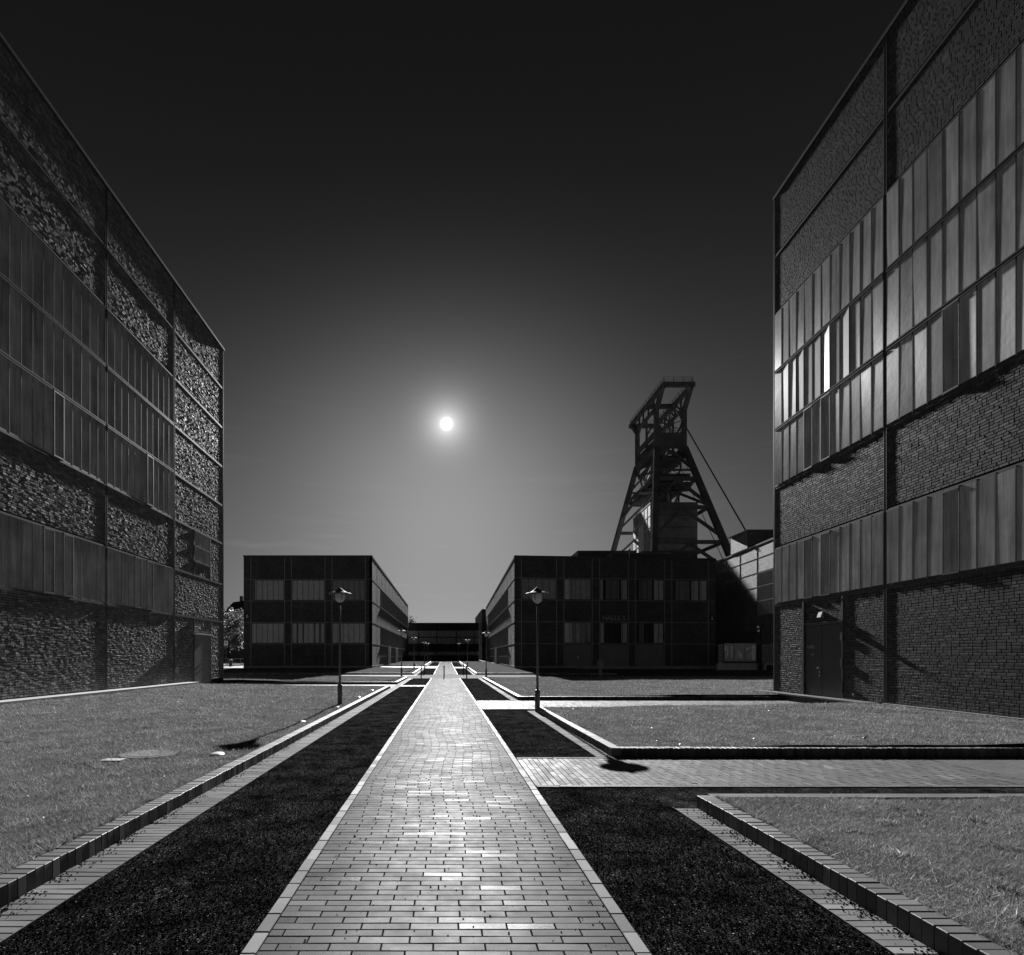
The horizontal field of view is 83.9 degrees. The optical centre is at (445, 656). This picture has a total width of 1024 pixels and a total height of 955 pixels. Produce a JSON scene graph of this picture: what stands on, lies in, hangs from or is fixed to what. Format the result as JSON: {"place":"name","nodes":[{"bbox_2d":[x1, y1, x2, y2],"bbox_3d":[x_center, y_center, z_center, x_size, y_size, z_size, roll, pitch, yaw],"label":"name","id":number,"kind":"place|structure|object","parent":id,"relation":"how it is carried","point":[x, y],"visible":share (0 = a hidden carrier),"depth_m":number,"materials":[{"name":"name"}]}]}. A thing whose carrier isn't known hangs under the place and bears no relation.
{"place":"outdoors","nodes":[
{"label":"outdoors","id":0,"kind":"place"},
{"bbox_2d":[224,664,243,667],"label":"side road","id":1,"kind":"structure","parent":0,"point":[235,666],"depth_m":78.27,"materials":[{"name":"concrete"}]},
{"bbox_2d":[224,658,243,665],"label":"railing","id":2,"kind":"object","parent":1,"relation":"on","point":[233,658],"visible":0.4,"depth_m":81.96,"materials":[{"name":"metal"}]},
{"bbox_2d":[224,675,266,678],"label":"lawn","id":3,"kind":"structure","parent":0,"point":[244,676],"depth_m":42.16,"materials":[{"name":"grey plant"}]},
{"bbox_2d":[224,675,403,681],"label":"lawn","id":4,"kind":"structure","parent":0,"point":[344,679],"depth_m":38.31,"materials":[{"name":"grey plant"}]},
{"bbox_2d":[224,668,418,672],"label":"lawn","id":5,"kind":"structure","parent":0,"point":[315,670],"depth_m":58.42,"materials":[{"name":"black plant"}]},
{"bbox_2d":[306,666,462,687],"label":"side path","id":6,"kind":"structure","parent":0,"point":[391,686],"depth_m":49.11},
{"bbox_2d":[374,667,420,667],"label":"lawn","id":7,"kind":"structure","parent":0,"point":[396,667],"depth_m":69.39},
{"bbox_2d":[388,661,429,664],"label":"lawn","id":8,"kind":"structure","parent":0,"point":[412,662],"depth_m":93.28,"materials":[{"name":"grey plant"}]},
{"bbox_2d":[256,662,634,954],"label":"path","id":9,"kind":"structure","parent":0,"point":[444,711],"depth_m":4.35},
{"bbox_2d":[240,662,651,954],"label":"path edging","id":10,"kind":"object","parent":9,"relation":"on","point":[616,914],"visible":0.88,"depth_m":4.33,"materials":[{"name":"grey concrete"}]},
{"bbox_2d":[0,0,904,622],"label":"sky","id":11,"kind":"structure","parent":0,"point":[442,257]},
{"bbox_2d":[460,661,511,667],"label":"lawn","id":12,"kind":"structure","parent":0,"point":[476,664],"depth_m":82.30,"materials":[{"name":"grey plant"}]},
{"bbox_2d":[466,639,468,666],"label":"street lamp","id":13,"kind":"object","parent":12,"relation":"on","point":[467,640],"visible":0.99,"depth_m":72.46,"materials":[{"name":"metal"}]},
{"bbox_2d":[26,701,985,820],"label":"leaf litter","id":14,"kind":"object","parent":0,"point":[581,712],"visible":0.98,"depth_m":10.56,"materials":[{"name":"white plant"}]},
{"bbox_2d":[0,675,1023,954],"bbox_3d":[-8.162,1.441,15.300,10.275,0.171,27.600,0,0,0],"label":"lawn","id":15,"kind":"structure","parent":0,"point":[125,763],"depth_m":9.40,"materials":[{"name":"grey plant"}]},
{"bbox_2d":[100,758,126,761],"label":"concrete slab","id":16,"kind":"structure","parent":15,"relation":"on","point":[115,759],"depth_m":8.17,"materials":[{"name":"white concrete"}]},
{"bbox_2d":[119,749,177,758],"bbox_3d":[-4.555,1.508,8.706,0.840,0.064,0.840,0,0,0],"label":"manhole","id":17,"kind":"object","parent":15,"relation":"on","point":[132,754],"visible":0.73,"depth_m":8.56,"materials":[{"name":"metal"}]},
{"bbox_2d":[209,752,224,756],"bbox_3d":[-3.479,1.474,8.603,0.210,0.052,0.315,0,0,0],"label":"stone marker","id":18,"kind":"object","parent":15,"relation":"on","point":[216,753],"visible":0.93,"depth_m":8.53,"materials":[{"name":"white stone"}]},
{"bbox_2d":[328,588,350,704],"bbox_3d":[-3.330,-0.340,17.800,0.730,3.680,0.730,0,0,14],"label":"street lamp","id":19,"kind":"object","parent":15,"relation":"on","point":[339,594],"visible":1,"depth_m":17.75,"materials":[{"name":"metal"}]},
{"bbox_2d":[471,668,610,672],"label":"lawn","id":20,"kind":"structure","parent":0,"point":[530,670],"depth_m":58.26,"materials":[{"name":"grey plant"}]},
{"bbox_2d":[374,675,772,677],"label":"lane","id":21,"kind":"structure","parent":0,"point":[450,676],"depth_m":49.20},
{"bbox_2d":[399,629,403,675],"bbox_3d":[-3.400,-0.340,43.600,0.730,3.680,0.730,0,0,-8],"label":"street lamp","id":22,"kind":"object","parent":21,"relation":"on","point":[401,631],"visible":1,"depth_m":43.56,"materials":[{"name":"metal"}]},
{"bbox_2d":[482,631,489,676],"bbox_3d":[3.200,-0.220,44.600,0.730,3.680,0.730,0,0,31],"label":"street lamp","id":23,"kind":"object","parent":21,"relation":"on","point":[485,633],"visible":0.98,"depth_m":44.56,"materials":[{"name":"metal"}]},
{"bbox_2d":[224,660,1023,757],"bbox_3d":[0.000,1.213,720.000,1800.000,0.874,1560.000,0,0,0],"label":"ground","id":24,"kind":"structure","parent":0,"point":[1006,745],"depth_m":10.53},
{"bbox_2d":[0,32,224,704],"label":"brick hall","id":25,"kind":"structure","parent":24,"relation":"on","point":[112,349],"depth_m":21.30,"materials":[{"name":"brick"}]},
{"bbox_2d":[0,199,105,482],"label":"window","id":26,"kind":"structure","parent":25,"relation":"in","point":[52,327],"depth_m":18.86,"materials":[{"name":"grey glass"}]},
{"bbox_2d":[0,513,105,602],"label":"window","id":27,"kind":"structure","parent":25,"relation":"in","point":[35,558],"depth_m":18.88,"materials":[{"name":"grey glass"}]},
{"bbox_2d":[108,311,173,517],"bbox_3d":[-13.272,-10.220,24.892,0.050,6.880,5.496,0,0,0],"label":"window","id":28,"kind":"structure","parent":25,"relation":"in","point":[140,391],"depth_m":24.45,"materials":[{"name":"grey glass"}]},
{"bbox_2d":[108,548,173,613],"bbox_3d":[-13.272,-3.205,24.892,0.050,2.210,5.496,0,0,0],"label":"window","id":29,"kind":"structure","parent":25,"relation":"in","point":[135,582],"depth_m":24.45,"materials":[{"name":"grey glass"}]},
{"bbox_2d":[194,529,210,567],"bbox_3d":[-13.308,-5.895,30.950,0.062,1.690,2.100,0,0,0],"label":"window","id":30,"kind":"structure","parent":25,"relation":"in","point":[202,542],"depth_m":30.99,"materials":[{"name":"grey glass"}]},
{"bbox_2d":[193,633,212,682],"bbox_3d":[-13.253,0.070,30.950,0.173,2.700,2.201,0,0,0],"label":"door","id":31,"kind":"structure","parent":25,"relation":"in","point":[202,640],"depth_m":30.93,"materials":[{"name":"metal"}]},
{"bbox_2d":[224,607,243,662],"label":"tree","id":32,"kind":"object","parent":24,"relation":"on","point":[232,638],"visible":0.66,"depth_m":100.83,"materials":[{"name":"grey plant"}]},
{"bbox_2d":[224,645,243,662],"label":"garden wall","id":33,"kind":"structure","parent":24,"relation":"on","point":[235,652],"depth_m":108.00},
{"bbox_2d":[224,596,243,644],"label":"house","id":34,"kind":"structure","parent":24,"relation":"on","point":[237,605],"depth_m":131.47,"materials":[{"name":"paint"}]},
{"bbox_2d":[243,555,407,667],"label":"office hall","id":35,"kind":"structure","parent":24,"relation":"on","point":[291,612],"depth_m":68.00,"materials":[{"name":"brick"}]},
{"bbox_2d":[251,580,283,599],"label":"window","id":36,"kind":"structure","parent":35,"relation":"in","point":[264,590],"depth_m":68.11,"materials":[{"name":"glass"}]},
{"bbox_2d":[251,623,283,642],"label":"window","id":37,"kind":"structure","parent":35,"relation":"in","point":[260,632],"depth_m":68.11,"materials":[{"name":"glass"}]},
{"bbox_2d":[292,580,324,599],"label":"window","id":38,"kind":"structure","parent":35,"relation":"in","point":[301,590],"depth_m":68.11,"materials":[{"name":"glass"}]},
{"bbox_2d":[292,623,324,642],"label":"window","id":39,"kind":"structure","parent":35,"relation":"in","point":[308,627],"depth_m":68.11,"materials":[{"name":"glass"}]},
{"bbox_2d":[332,580,364,599],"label":"window","id":40,"kind":"structure","parent":35,"relation":"in","point":[356,588],"depth_m":68.11,"materials":[{"name":"glass"}]},
{"bbox_2d":[332,623,364,642],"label":"window","id":41,"kind":"structure","parent":35,"relation":"in","point":[350,632],"depth_m":68.11,"materials":[{"name":"glass"}]},
{"bbox_2d":[381,646,386,655],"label":"window","id":42,"kind":"structure","parent":35,"relation":"in","point":[383,649],"depth_m":81.22,"materials":[{"name":"glass"}]},
{"bbox_2d":[388,646,390,663],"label":"door","id":43,"kind":"structure","parent":35,"relation":"in","point":[389,647],"depth_m":87.16,"materials":[{"name":"metal"}]},
{"bbox_2d":[381,590,407,627],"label":"window","id":44,"kind":"structure","parent":35,"relation":"in","point":[387,605],"depth_m":94.98,"materials":[{"name":"glass"}]},
{"bbox_2d":[381,627,407,649],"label":"window","id":45,"kind":"structure","parent":35,"relation":"in","point":[388,638],"depth_m":94.98,"materials":[{"name":"glass"}]},
{"bbox_2d":[396,647,397,662],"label":"door","id":46,"kind":"structure","parent":35,"relation":"in","point":[396,647],"depth_m":100.34,"materials":[{"name":"metal"}]},
{"bbox_2d":[391,648,407,656],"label":"window","id":47,"kind":"structure","parent":35,"relation":"in","point":[393,650],"depth_m":109.24,"materials":[{"name":"glass"}]},
{"bbox_2d":[408,616,416,622],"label":"tree","id":48,"kind":"object","parent":24,"relation":"on","point":[411,620],"visible":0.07,"depth_m":157.52,"materials":[{"name":"grey plant"}]},
{"bbox_2d":[408,623,478,659],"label":"cross hall","id":49,"kind":"structure","parent":24,"relation":"on","point":[442,639],"depth_m":138.00,"materials":[{"name":"brick"}]},
{"bbox_2d":[408,630,478,643],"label":"window","id":50,"kind":"structure","parent":49,"relation":"in","point":[429,636],"depth_m":137.99,"materials":[{"name":"glass"}]},
{"bbox_2d":[408,651,478,655],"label":"window","id":51,"kind":"structure","parent":49,"relation":"in","point":[410,653],"depth_m":137.99,"materials":[{"name":"glass"}]},
{"bbox_2d":[475,609,485,659],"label":"hall","id":52,"kind":"structure","parent":24,"relation":"on","point":[480,618],"depth_m":141.00,"materials":[{"name":"brick"}]},
{"bbox_2d":[7,673,1005,954],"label":"curb","id":53,"kind":"structure","parent":24,"relation":"on","point":[615,751],"depth_m":9.21,"materials":[{"name":"grey concrete"}]},
{"bbox_2d":[0,662,1023,954],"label":"gravel bed","id":54,"kind":"object","parent":24,"relation":"on","point":[392,708],"visible":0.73,"depth_m":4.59,"materials":[{"name":"black gravel"}]},
{"bbox_2d":[0,679,896,954],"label":"steel edge strip","id":55,"kind":"object","parent":54,"relation":"on","point":[772,873],"visible":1,"depth_m":4.18,"materials":[{"name":"black metal"}]},
{"bbox_2d":[0,661,1023,954],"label":"kerb","id":56,"kind":"structure","parent":24,"relation":"on","point":[920,923],"depth_m":5.22,"materials":[{"name":"grey concrete"}]},
{"bbox_2d":[597,659,603,675],"bbox_3d":[11.650,0.786,42.600,0.520,1.290,0.512,0,0,0],"label":"litter bin","id":57,"kind":"object","parent":24,"relation":"on","point":[600,663],"visible":1,"depth_m":42.46,"materials":[{"name":"metal"}]},
{"bbox_2d":[486,548,715,668],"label":"office hall","id":58,"kind":"structure","parent":24,"relation":"on","point":[628,609],"depth_m":67.72,"materials":[{"name":"brick"}]},
{"bbox_2d":[488,649,494,656],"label":"window","id":59,"kind":"structure","parent":58,"relation":"in","point":[491,652],"depth_m":113.48,"materials":[{"name":"glass"}]},
{"bbox_2d":[495,647,496,663],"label":"door","id":60,"kind":"structure","parent":58,"relation":"in","point":[495,647],"depth_m":97.35,"materials":[{"name":"metal"}]},
{"bbox_2d":[488,589,507,625],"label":"window","id":61,"kind":"structure","parent":58,"relation":"in","point":[502,604],"depth_m":91.63,"materials":[{"name":"glass"}]},
{"bbox_2d":[488,627,507,649],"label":"window","id":62,"kind":"structure","parent":58,"relation":"in","point":[500,639],"depth_m":91.63,"materials":[{"name":"glass"}]},
{"bbox_2d":[498,646,507,655],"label":"window","id":63,"kind":"structure","parent":58,"relation":"in","point":[502,651],"depth_m":83.29,"materials":[{"name":"glass"}]},
{"bbox_2d":[522,578,555,599],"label":"window","id":64,"kind":"structure","parent":58,"relation":"in","point":[548,585],"depth_m":66.83,"materials":[{"name":"glass"}]},
{"bbox_2d":[564,579,591,599],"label":"window","id":65,"kind":"structure","parent":58,"relation":"in","point":[582,589],"depth_m":67.25,"materials":[{"name":"glass"}]},
{"bbox_2d":[564,622,591,642],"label":"window","id":66,"kind":"structure","parent":58,"relation":"in","point":[567,625],"depth_m":67.22,"materials":[{"name":"glass"}]},
{"bbox_2d":[600,579,627,599],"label":"window","id":67,"kind":"structure","parent":58,"relation":"in","point":[611,585],"depth_m":67.63,"materials":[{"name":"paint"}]},
{"bbox_2d":[600,623,627,642],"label":"window","id":68,"kind":"structure","parent":58,"relation":"in","point":[624,626],"depth_m":67.60,"materials":[{"name":"glass"}]},
{"bbox_2d":[636,580,662,599],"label":"window","id":69,"kind":"structure","parent":58,"relation":"in","point":[645,586],"depth_m":68.00,"materials":[{"name":"glass"}]},
{"bbox_2d":[636,623,663,642],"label":"window","id":70,"kind":"structure","parent":58,"relation":"in","point":[658,627],"depth_m":67.95,"materials":[{"name":"glass"}]},
{"bbox_2d":[672,580,707,600],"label":"window","id":71,"kind":"structure","parent":58,"relation":"in","point":[682,586],"depth_m":68.41,"materials":[{"name":"glass"}]},
{"bbox_2d":[633,502,697,557],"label":"shaft building","id":72,"kind":"structure","parent":24,"relation":"on","point":[682,526],"depth_m":110.42,"materials":[{"name":"brick"}]},
{"bbox_2d":[639,523,643,551],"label":"window","id":73,"kind":"structure","parent":72,"relation":"in","point":[641,529],"depth_m":116.74,"materials":[{"name":"grey glass"}]},
{"bbox_2d":[639,551,697,557],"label":"wing","id":74,"kind":"structure","parent":24,"relation":"on","point":[682,554],"depth_m":97.00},
{"bbox_2d":[611,377,745,561],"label":"winding tower","id":75,"kind":"structure","parent":24,"relation":"on","point":[662,482],"depth_m":113.39,"materials":[{"name":"metal"}]},
{"bbox_2d":[715,529,772,665],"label":"grid hall","id":76,"kind":"structure","parent":24,"relation":"on","point":[744,589],"depth_m":71.85,"materials":[{"name":"brick"}]},
{"bbox_2d":[757,568,772,615],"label":"window","id":77,"kind":"structure","parent":76,"relation":"in","point":[765,578],"depth_m":66.70,"materials":[{"name":"grey glass"}]},
{"bbox_2d":[753,690,878,703],"bbox_3d":[12.837,1.494,20.109,0.550,0.252,6.404,0,0,2],"label":"entrance step","id":78,"kind":"object","parent":24,"relation":"on","point":[800,698],"visible":0.66,"depth_m":19.63,"materials":[{"name":"grey concrete"}]},
{"bbox_2d":[773,0,1023,720],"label":"brick hall","id":79,"kind":"structure","parent":24,"relation":"on","point":[898,388],"depth_m":15.79,"materials":[{"name":"brick"}]},
{"bbox_2d":[804,625,821,695],"bbox_3d":[13.079,0.125,20.186,0.090,2.450,1.071,0,0,2],"label":"door","id":80,"kind":"structure","parent":79,"relation":"in","point":[813,634],"depth_m":20.13,"materials":[{"name":"paint"}]},
{"bbox_2d":[774,196,883,486],"bbox_3d":[13.080,-10.220,19.693,0.036,6.880,5.899,0,0,2],"label":"window","id":81,"kind":"structure","parent":79,"relation":"in","point":[843,415],"depth_m":18.97,"materials":[{"name":"grey glass"}]},
{"bbox_2d":[775,511,883,603],"bbox_3d":[13.080,-3.205,19.693,0.036,2.210,5.899,0,0,2],"label":"window","id":82,"kind":"structure","parent":79,"relation":"in","point":[849,557],"depth_m":19.02,"materials":[{"name":"grey glass"}]},
{"bbox_2d":[822,624,842,697],"bbox_3d":[13.060,0.125,19.096,0.035,2.450,1.071,0,0,2],"label":"door","id":83,"kind":"structure","parent":79,"relation":"in","point":[832,636],"depth_m":19.14,"materials":[{"name":"paint"}]},
{"bbox_2d":[886,42,1023,426],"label":"window","id":84,"kind":"structure","parent":79,"relation":"in","point":[971,333],"depth_m":14.15,"materials":[{"name":"grey glass"}]},
{"bbox_2d":[886,463,1023,585],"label":"window","id":85,"kind":"structure","parent":79,"relation":"in","point":[970,525],"depth_m":14.15,"materials":[{"name":"grey glass"}]},
{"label":"gutter bed","id":86,"kind":"structure","parent":24,"relation":"on","visible":0},
{"bbox_2d":[0,662,938,954],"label":"gutter","id":87,"kind":"object","parent":86,"relation":"on","point":[80,876],"visible":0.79,"depth_m":4.48,"materials":[{"name":"grey concrete"}]},
{"bbox_2d":[0,724,941,954],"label":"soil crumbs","id":88,"kind":"object","parent":87,"relation":"on","point":[788,865],"visible":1,"depth_m":4.14,"materials":[{"name":"soil"}]},
{"bbox_2d":[525,587,549,711],"bbox_3d":[2.720,-0.220,16.750,0.730,3.680,0.730,0,0,-10],"label":"street lamp","id":89,"kind":"object","parent":86,"relation":"on","point":[537,594],"visible":1,"depth_m":16.71,"materials":[{"name":"metal"}]},
{"bbox_2d":[485,676,775,695],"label":"lawn","id":90,"kind":"structure","parent":0,"point":[601,683],"depth_m":27.88,"materials":[{"name":"grey plant"}]},
{"bbox_2d":[587,669,772,674],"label":"forecourt","id":91,"kind":"structure","parent":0,"point":[683,672],"depth_m":56.08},
{"bbox_2d":[716,643,772,669],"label":"wall","id":92,"kind":"structure","parent":91,"relation":"on","point":[767,656],"depth_m":63.48,"materials":[{"name":"concrete"}]},
{"bbox_2d":[724,643,733,660],"bbox_3d":[31.771,-0.506,63.377,1.063,2.025,0.046,0,0,0],"label":"poster","id":93,"kind":"object","parent":92,"relation":"attached to","point":[728,651],"visible":1,"depth_m":63.36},
{"bbox_2d":[734,643,744,660],"bbox_3d":[32.946,-0.506,63.377,1.196,2.025,0.046,0,0,0],"label":"poster","id":94,"kind":"object","parent":92,"relation":"attached to","point":[739,651],"visible":1,"depth_m":63.36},
{"bbox_2d":[745,643,755,660],"bbox_3d":[34.212,-0.506,63.377,1.242,2.025,0.046,0,0,0],"label":"poster","id":95,"kind":"object","parent":92,"relation":"attached to","point":[750,651],"visible":1,"depth_m":63.36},
{"bbox_2d":[756,626,761,669],"bbox_3d":[34.915,-0.954,62.950,0.642,5.054,0.383,0,0,0],"label":"camera mast","id":96,"kind":"object","parent":91,"relation":"on","point":[759,630],"visible":0.87,"depth_m":62.92,"materials":[{"name":"black metal"}]},
{"bbox_2d":[635,676,772,689],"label":"lawn","id":97,"kind":"structure","parent":0,"point":[714,681],"depth_m":35.35,"materials":[{"name":"grey plant"}]},
{"bbox_2d":[400,685,1023,787],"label":"crossing path","id":98,"kind":"structure","parent":0,"point":[737,772],"depth_m":8.04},
{"bbox_2d":[476,700,1023,787],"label":"crossing edging","id":99,"kind":"object","parent":98,"relation":"on","point":[791,786],"visible":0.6,"depth_m":7.10,"materials":[{"name":"grey concrete"}]},
{"bbox_2d":[544,703,1023,746],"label":"lawn","id":100,"kind":"structure","parent":0,"point":[695,742],"depth_m":11.93,"materials":[{"name":"grey plant"}]},
{"bbox_2d":[707,794,1023,798],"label":"lawn margin","id":101,"kind":"object","parent":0,"point":[921,796],"visible":0.16,"depth_m":6.10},
{"bbox_2d":[724,796,1023,953],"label":"lawn","id":102,"kind":"structure","parent":0,"point":[920,892],"depth_m":4.44,"materials":[{"name":"grey plant"}]},
{"bbox_2d":[919,757,1023,779],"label":"sett paving","id":103,"kind":"structure","parent":0,"point":[1013,767],"depth_m":8.59,"materials":[{"name":"grey stone"}]}
]}

